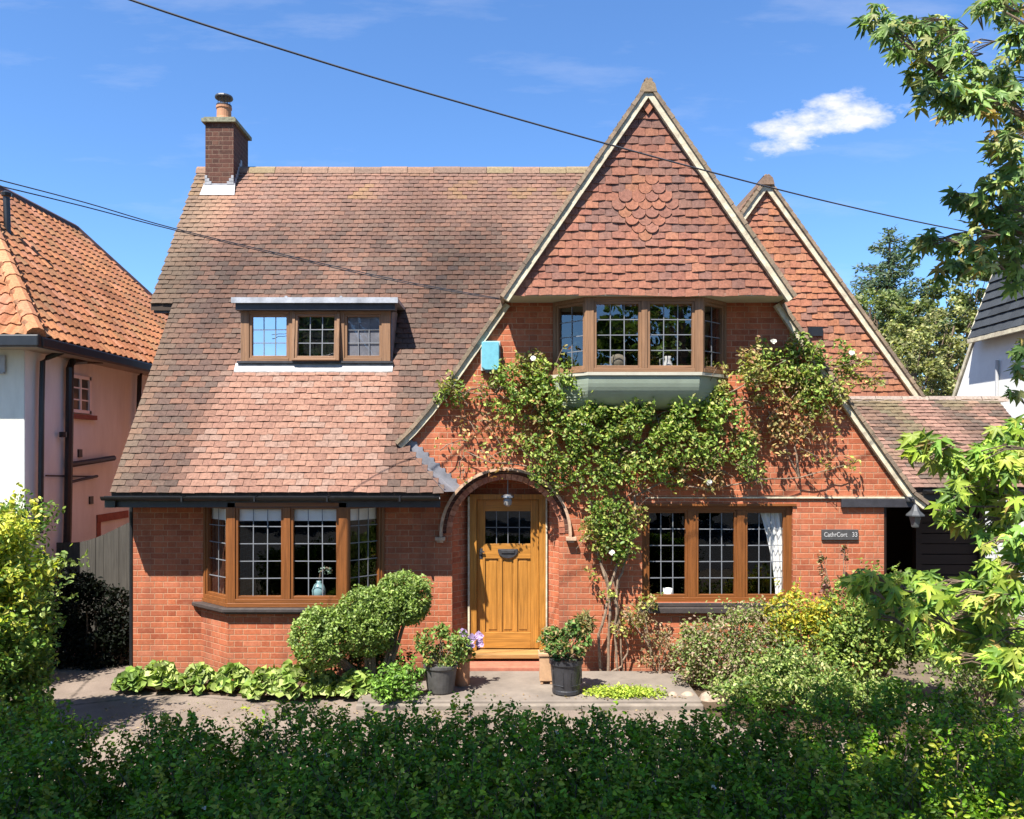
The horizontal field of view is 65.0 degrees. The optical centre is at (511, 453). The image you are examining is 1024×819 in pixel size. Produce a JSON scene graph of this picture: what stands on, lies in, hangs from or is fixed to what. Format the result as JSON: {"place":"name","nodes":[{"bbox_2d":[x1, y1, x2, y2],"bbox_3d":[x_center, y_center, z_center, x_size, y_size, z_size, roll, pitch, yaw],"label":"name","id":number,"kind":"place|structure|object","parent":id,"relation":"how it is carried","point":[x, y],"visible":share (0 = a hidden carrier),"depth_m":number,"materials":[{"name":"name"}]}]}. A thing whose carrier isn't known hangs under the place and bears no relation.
{"place":"outdoors","nodes":[
{"label":"outdoors","id":0,"kind":"place"},
{"bbox_2d":[0,187,167,651],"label":"rendered house","id":1,"kind":"structure","parent":0,"point":[82,325],"depth_m":12.28,"materials":[{"name":"tile"}]},
{"bbox_2d":[74,374,96,419],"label":"small window","id":2,"kind":"structure","parent":1,"relation":"in","point":[82,384],"depth_m":12.31,"materials":[{"name":"white wood"}]},
{"bbox_2d":[0,651,1013,818],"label":"driveway","id":3,"kind":"structure","parent":0,"point":[88,691],"depth_m":9.00,"materials":[{"name":"beige gravel"}]},
{"bbox_2d":[31,553,128,670],"bbox_3d":[-5.817,2.137,10.925,1.627,1.543,0.699,0,0,0],"label":"shaded shrub","id":4,"kind":"object","parent":3,"relation":"on","point":[115,646],"visible":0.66,"depth_m":10.81,"materials":[{"name":"green plant"}]},
{"bbox_2d":[105,693,844,743],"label":"leaf litter","id":5,"kind":"object","parent":3,"relation":"on","point":[364,711],"visible":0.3,"depth_m":8.96,"materials":[{"name":"brown plant"}]},
{"bbox_2d":[357,671,701,703],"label":"paved slab","id":6,"kind":"structure","parent":3,"relation":"on","point":[515,686],"depth_m":9.55,"materials":[{"name":"grey stone"}]},
{"bbox_2d":[413,621,472,694],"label":"potted shrub","id":7,"kind":"object","parent":6,"relation":"on","point":[440,671],"visible":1,"depth_m":9.33,"materials":[{"name":"green plant"}]},
{"bbox_2d":[449,628,483,686],"bbox_3d":[-0.546,2.446,9.679,0.400,0.698,0.276,0,0,34],"label":"flower pot","id":8,"kind":"object","parent":6,"relation":"on","point":[462,678],"visible":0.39,"depth_m":9.62,"materials":[{"name":"ceramic"}]},
{"bbox_2d":[536,628,551,683],"bbox_3d":[0.430,2.457,9.758,0.284,0.677,0.255,0,0,0],"label":"tall square pot","id":9,"kind":"object","parent":6,"relation":"on","point":[544,668],"visible":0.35,"depth_m":9.70,"materials":[{"name":"ceramic"}]},
{"bbox_2d":[539,618,592,695],"bbox_3d":[0.637,2.367,9.362,0.644,0.856,0.610,0,0,0],"label":"potted evergreen","id":10,"kind":"object","parent":6,"relation":"on","point":[566,663],"visible":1,"depth_m":9.27,"materials":[{"name":"green plant"}]},
{"bbox_2d":[573,608,598,636],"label":"grass tuft","id":11,"kind":"object","parent":10,"relation":"part of","point":[582,617],"visible":0.6,"depth_m":10.15,"materials":[{"name":"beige plant"}]},
{"bbox_2d":[582,682,667,699],"bbox_3d":[1.304,2.748,9.341,1.018,0.119,0.509,0,0,0],"label":"moss mat","id":12,"kind":"object","parent":6,"relation":"on","point":[626,691],"visible":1,"depth_m":9.27,"materials":[{"name":"green plant"}]},
{"bbox_2d":[668,691,677,695],"bbox_3d":[1.866,2.830,9.300,0.156,0.140,0.119,0,0,0],"label":"rockery stone","id":13,"kind":"object","parent":6,"relation":"on","point":[673,693],"visible":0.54,"depth_m":9.27,"materials":[{"name":"beige stone"}]},
{"bbox_2d":[681,691,694,695],"bbox_3d":[2.041,2.830,9.300,0.200,0.140,0.155,0,0,0],"label":"rockery stone","id":14,"kind":"object","parent":6,"relation":"on","point":[687,693],"visible":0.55,"depth_m":9.27,"materials":[{"name":"beige stone"}]},
{"bbox_2d":[356,703,703,709],"bbox_3d":[0.200,2.870,9.040,3.900,0.100,0.080,0,0,0],"label":"slab edging","id":15,"kind":"object","parent":3,"relation":"on","point":[576,706],"visible":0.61,"depth_m":9.00,"materials":[{"name":"concrete"}]},
{"bbox_2d":[621,606,675,673],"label":"dry shrub","id":16,"kind":"object","parent":3,"relation":"on","point":[660,641],"visible":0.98,"depth_m":10.21,"materials":[{"name":"brown plant"}]},
{"bbox_2d":[0,0,1023,389],"label":"sky","id":17,"kind":"structure","parent":0,"point":[103,103],"materials":[{"name":"blue"}]},
{"bbox_2d":[129,0,1021,241],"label":"overhead cable","id":18,"kind":"object","parent":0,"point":[241,36],"visible":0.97,"depth_m":8.03,"materials":[{"name":"rubber"}]},
{"bbox_2d":[850,225,964,394],"bbox_3d":[15.055,-3.142,32.268,7.311,12.043,8.290,0,0,10],"label":"conifer","id":19,"kind":"object","parent":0,"point":[887,280],"visible":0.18,"depth_m":32.08,"materials":[{"name":"green plant"}]},
{"bbox_2d":[888,613,1023,748],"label":"ground","id":20,"kind":"structure","parent":0,"point":[904,675],"depth_m":10.32,"materials":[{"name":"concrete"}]},
{"bbox_2d":[0,482,89,739],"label":"golden privet","id":21,"kind":"object","parent":20,"relation":"on","point":[23,649],"visible":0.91,"depth_m":7.99,"materials":[{"name":"green plant"}]},
{"bbox_2d":[364,643,430,706],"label":"shrub","id":22,"kind":"object","parent":20,"relation":"on","point":[385,688],"visible":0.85,"depth_m":9.10,"materials":[{"name":"green plant"}]},
{"bbox_2d":[0,671,1023,818],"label":"hedge","id":23,"kind":"object","parent":20,"relation":"on","point":[862,777],"visible":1,"depth_m":4.95,"materials":[{"name":"green plant"}]},
{"bbox_2d":[100,77,929,680],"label":"brick cottage","id":24,"kind":"structure","parent":20,"relation":"on","point":[292,419],"depth_m":10.50,"materials":[{"name":"brick"}]},
{"bbox_2d":[56,523,128,650],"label":"side gate","id":25,"kind":"structure","parent":24,"relation":"attached to","point":[108,555],"depth_m":11.50,"materials":[{"name":"grey wood"}]},
{"bbox_2d":[203,507,226,602],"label":"bay side window","id":26,"kind":"structure","parent":24,"relation":"in","point":[207,593],"depth_m":10.45,"materials":[{"name":"brown wood"}]},
{"bbox_2d":[0,180,499,298],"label":"overhead cable","id":27,"kind":"object","parent":24,"relation":"attached to","point":[229,241],"visible":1,"depth_m":8.50,"materials":[{"name":"rubber"}]},
{"bbox_2d":[0,185,499,299],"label":"overhead cable","id":28,"kind":"object","parent":24,"relation":"attached to","point":[231,243],"visible":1,"depth_m":8.54,"materials":[{"name":"rubber"}]},
{"bbox_2d":[241,311,291,360],"bbox_3d":[-3.425,-1.637,11.258,0.730,0.705,0.084,0,0,0],"label":"dormer window","id":29,"kind":"structure","parent":24,"relation":"in","point":[265,335],"depth_m":11.26,"materials":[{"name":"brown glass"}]},
{"bbox_2d":[227,503,346,602],"bbox_3d":[-2.825,1.250,10.123,1.500,1.260,0.084,0,0,0],"label":"bay window","id":30,"kind":"structure","parent":24,"relation":"in","point":[287,526],"depth_m":10.08,"materials":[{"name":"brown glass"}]},
{"bbox_2d":[291,311,339,360],"bbox_3d":[-2.730,-1.630,11.205,0.660,0.695,0.084,0,-5,0],"label":"dormer window","id":31,"kind":"structure","parent":24,"relation":"in","point":[315,334],"depth_m":11.20,"materials":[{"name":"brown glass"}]},
{"bbox_2d":[312,566,332,594],"bbox_3d":[-2.434,1.658,10.285,0.252,0.444,0.179,0,0,-24],"label":"ornament vase","id":32,"kind":"object","parent":24,"relation":"on","point":[317,588],"visible":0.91,"depth_m":10.23,"materials":[{"name":"teal ceramic"}]},
{"bbox_2d":[340,311,390,360],"bbox_3d":[-2.050,-1.637,11.258,0.700,0.705,0.084,0,0,0],"label":"dormer window","id":33,"kind":"structure","parent":24,"relation":"in","point":[384,329],"depth_m":11.22,"materials":[{"name":"brown wood"}]},
{"bbox_2d":[347,507,384,601],"bbox_3d":[-1.894,1.250,10.312,0.576,1.260,0.084,0,0,-44],"label":"bay side window","id":34,"kind":"structure","parent":24,"relation":"in","point":[380,511],"depth_m":10.44,"materials":[{"name":"brown wood"}]},
{"bbox_2d":[481,341,499,373],"bbox_3d":[-0.279,-1.241,10.430,0.251,0.434,0.138,0,0,0],"label":"alarm box","id":35,"kind":"object","parent":24,"relation":"attached to","point":[490,354],"visible":0.9,"depth_m":10.37,"materials":[{"name":"teal plastic"}]},
{"bbox_2d":[501,480,513,506],"bbox_3d":[-0.056,0.521,10.620,0.180,0.363,0.180,0,0,0],"label":"porch lamp","id":36,"kind":"object","parent":24,"relation":"attached to","point":[507,500],"visible":0.95,"depth_m":10.57,"materials":[{"name":"metal"}]},
{"bbox_2d":[477,500,538,647],"bbox_3d":[-0.055,1.628,10.835,0.834,2.005,0.080,0,0,0],"label":"door","id":37,"kind":"structure","parent":24,"relation":"in","point":[507,573],"depth_m":10.83,"materials":[{"name":"brown wood"}]},
{"bbox_2d":[553,297,585,374],"bbox_3d":[0.756,-1.492,10.315,0.555,0.945,0.084,0,0,44],"label":"oriel side window","id":38,"kind":"structure","parent":24,"relation":"in","point":[557,306],"depth_m":10.37,"materials":[{"name":"brown wood"}]},
{"bbox_2d":[563,332,579,366],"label":"window plant","id":39,"kind":"object","parent":24,"relation":"on","point":[572,356],"depth_m":10.52,"materials":[{"name":"green plant"}]},
{"bbox_2d":[609,354,625,364],"bbox_3d":[1.353,-1.160,10.300,0.220,0.220,0.220,0,0,0],"label":"round cushion","id":40,"kind":"object","parent":24,"relation":"on","point":[617,359],"visible":0.61,"depth_m":10.21,"materials":[{"name":"beige fabric"}]},
{"bbox_2d":[586,297,702,371],"bbox_3d":[1.665,-1.492,10.133,1.470,0.945,0.084,0,0,0],"label":"oriel window","id":41,"kind":"structure","parent":24,"relation":"in","point":[643,303],"depth_m":10.09,"materials":[{"name":"brown wood"}]},
{"bbox_2d":[433,329,886,670],"bbox_3d":[1.897,0.674,10.212,5.859,4.518,0.558,0,0,0],"label":"climbing rose","id":42,"kind":"object","parent":24,"relation":"attached to","point":[539,385],"visible":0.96,"depth_m":10.30,"materials":[{"name":"green plant"}]},
{"bbox_2d":[663,587,671,593],"bbox_3d":[2.064,1.845,10.650,0.132,0.110,0.132,0,0,0],"label":"mug","id":43,"kind":"object","parent":24,"relation":"in","point":[666,590],"visible":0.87,"depth_m":10.60,"materials":[{"name":"white ceramic"}]},
{"bbox_2d":[656,336,681,364],"bbox_3d":[2.006,-1.276,10.290,0.338,0.451,0.140,0,0,0],"label":"jug of leaves","id":44,"kind":"object","parent":24,"relation":"on","point":[667,361],"visible":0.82,"depth_m":10.27,"materials":[{"name":"white ceramic"}]},
{"bbox_2d":[703,297,726,374],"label":"oriel side window","id":45,"kind":"structure","parent":24,"relation":"in","point":[722,306],"depth_m":10.42,"materials":[{"name":"brown wood"}]},
{"bbox_2d":[639,504,799,612],"bbox_3d":[2.680,1.369,10.547,2.120,1.422,0.245,0,0,0],"label":"casement window","id":46,"kind":"structure","parent":24,"relation":"in","point":[777,518],"depth_m":10.55,"materials":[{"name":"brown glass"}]},
{"bbox_2d":[821,529,857,539],"bbox_3d":[4.276,1.063,10.483,0.479,0.139,0.032,0,0,0],"label":"house sign","id":47,"kind":"object","parent":24,"relation":"attached to","point":[839,534],"visible":1,"depth_m":10.47,"materials":[{"name":"stone"}]},
{"bbox_2d":[906,496,924,527],"bbox_3d":[5.194,0.760,10.354,0.218,0.401,0.226,0,0,23],"label":"wall lantern","id":48,"kind":"object","parent":24,"relation":"attached to","point":[915,514],"depth_m":10.31,"materials":[{"name":"metal"}]},
{"bbox_2d":[109,672,984,743],"bbox_3d":[-0.045,2.880,9.190,9.810,0.060,2.580,0,0,0],"label":"flower bed","id":49,"kind":"object","parent":20,"relation":"on","point":[698,690],"visible":0.12,"depth_m":9.40,"materials":[{"name":"soil"}]},
{"bbox_2d":[111,666,150,691],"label":"broad leaved plant","id":50,"kind":"object","parent":49,"relation":"on","point":[126,679],"visible":0.79,"depth_m":9.60,"materials":[{"name":"green plant"}]},
{"bbox_2d":[134,659,181,690],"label":"broad leaved plant","id":51,"kind":"object","parent":49,"relation":"on","point":[167,673],"visible":0.96,"depth_m":9.61,"materials":[{"name":"green plant"}]},
{"bbox_2d":[175,662,216,694],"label":"broad leaved plant","id":52,"kind":"object","parent":49,"relation":"on","point":[198,675],"visible":0.97,"depth_m":9.60,"materials":[{"name":"green plant"}]},
{"bbox_2d":[209,662,251,692],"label":"broad leaved plant","id":53,"kind":"object","parent":49,"relation":"on","point":[239,673],"visible":0.92,"depth_m":9.60,"materials":[{"name":"green plant"}]},
{"bbox_2d":[239,663,291,699],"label":"broad leaved plant","id":54,"kind":"object","parent":49,"relation":"on","point":[254,686],"visible":0.8,"depth_m":9.37,"materials":[{"name":"green plant"}]},
{"bbox_2d":[267,658,319,699],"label":"broad leaved plant","id":55,"kind":"object","parent":49,"relation":"on","point":[288,671],"visible":0.82,"depth_m":9.34,"materials":[{"name":"green plant"}]},
{"bbox_2d":[307,669,340,698],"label":"broad leaved plant","id":56,"kind":"object","parent":49,"relation":"on","point":[325,683],"visible":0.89,"depth_m":9.39,"materials":[{"name":"green plant"}]},
{"bbox_2d":[332,667,377,699],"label":"broad leaved plant","id":57,"kind":"object","parent":49,"relation":"on","point":[349,678],"visible":0.88,"depth_m":9.37,"materials":[{"name":"green plant"}]},
{"bbox_2d":[286,569,433,688],"bbox_3d":[-1.817,2.153,9.692,1.719,1.501,1.025,0,0,-12],"label":"topiary shrub","id":58,"kind":"object","parent":49,"relation":"on","point":[395,603],"visible":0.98,"depth_m":9.43,"materials":[{"name":"green plant"}]},
{"bbox_2d":[699,691,719,701],"bbox_3d":[2.288,2.830,9.300,0.244,0.140,0.190,0,0,0],"label":"rockery stone","id":59,"kind":"object","parent":49,"relation":"on","point":[705,696],"visible":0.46,"depth_m":9.24,"materials":[{"name":"beige stone"}]},
{"bbox_2d":[667,595,799,697],"bbox_3d":[2.693,2.362,9.756,1.520,1.237,1.211,0,0,22],"label":"spirea shrub","id":60,"kind":"object","parent":49,"relation":"on","point":[691,649],"visible":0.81,"depth_m":9.64,"materials":[{"name":"green plant"}]},
{"bbox_2d":[761,576,847,673],"bbox_3d":[3.546,2.210,9.683,1.083,1.390,0.776,0,0,0],"label":"golden shrub","id":61,"kind":"object","parent":49,"relation":"on","point":[805,621],"visible":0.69,"depth_m":9.60,"materials":[{"name":"yellow plant"}]},
{"bbox_2d":[695,631,929,714],"bbox_3d":[3.258,2.467,8.855,2.416,0.888,1.137,0,0,13],"label":"variegated ground plant","id":62,"kind":"object","parent":49,"relation":"on","point":[792,675],"visible":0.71,"depth_m":8.74,"materials":[{"name":"green plant"}]},
{"bbox_2d":[814,544,901,676],"bbox_3d":[4.477,2.033,10.039,1.310,1.741,0.396,0,0,22],"label":"red tipped shrub","id":63,"kind":"object","parent":49,"relation":"on","point":[822,557],"visible":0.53,"depth_m":10.25,"materials":[{"name":"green plant"}]},
{"bbox_2d":[796,557,951,688],"bbox_3d":[4.205,2.065,9.377,1.730,1.681,1.016,0,0,14],"label":"dark leaved shrub","id":64,"kind":"object","parent":49,"relation":"on","point":[872,649],"visible":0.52,"depth_m":9.20,"materials":[{"name":"green plant"}]},
{"bbox_2d":[855,287,940,359],"bbox_3d":[13.628,-1.543,29.214,3.292,9.062,3.022,0,0,0],"label":"broadleaf tree","id":65,"kind":"object","parent":20,"relation":"on","point":[889,312],"visible":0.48,"depth_m":28.72,"materials":[{"name":"green plant"}]},
{"bbox_2d":[892,342,956,395],"bbox_3d":[11.430,-0.028,22.531,3.040,6.038,1.709,0,0,-31],"label":"broadleaf tree","id":66,"kind":"object","parent":20,"relation":"on","point":[939,373],"visible":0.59,"depth_m":22.05,"materials":[{"name":"green plant"}]},
{"bbox_2d":[878,296,977,394],"bbox_3d":[13.351,-1.041,25.512,3.198,8.060,2.532,0,0,0],"label":"broadleaf tree","id":67,"kind":"object","parent":20,"relation":"on","point":[922,335],"visible":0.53,"depth_m":25.42,"materials":[{"name":"green plant"}]},
{"bbox_2d":[836,0,1023,710],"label":"sweetgum tree","id":68,"kind":"object","parent":20,"relation":"on","point":[988,629],"visible":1,"depth_m":4.14,"materials":[{"name":"green plant"}]},
{"bbox_2d":[849,396,1023,657],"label":"carport","id":69,"kind":"object","parent":20,"relation":"on","point":[924,545],"visible":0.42,"depth_m":11.62,"materials":[{"name":"tile"}]},
{"bbox_2d":[886,507,922,632],"bbox_3d":[5.690,1.440,12.730,1.620,2.920,0.060,0,0,0],"label":"passage door","id":70,"kind":"structure","parent":69,"relation":"in","point":[898,525],"depth_m":12.70,"materials":[{"name":"black wood"}]},
{"bbox_2d":[918,261,992,392],"bbox_3d":[17.450,-2.179,31.129,2.403,10.332,3.315,0,0,-45],"label":"broadleaf tree","id":71,"kind":"object","parent":20,"relation":"on","point":[967,299],"visible":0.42,"depth_m":30.99,"materials":[{"name":"green plant"}]},
{"bbox_2d":[948,352,964,378],"bbox_3d":[15.341,-0.305,27.481,1.653,6.591,1.732,0,0,0],"label":"broadleaf tree","id":72,"kind":"object","parent":20,"relation":"on","point":[957,362],"visible":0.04,"depth_m":27.28,"materials":[{"name":"green plant"}]},
{"bbox_2d":[906,605,1023,724],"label":"trailing shrub","id":73,"kind":"object","parent":20,"relation":"on","point":[963,680],"visible":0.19,"depth_m":8.48,"materials":[{"name":"green plant"}]},
{"bbox_2d":[952,215,1023,616],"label":"white house","id":74,"kind":"structure","parent":0,"point":[996,330],"depth_m":14.95,"materials":[{"name":"paint"}]}
]}

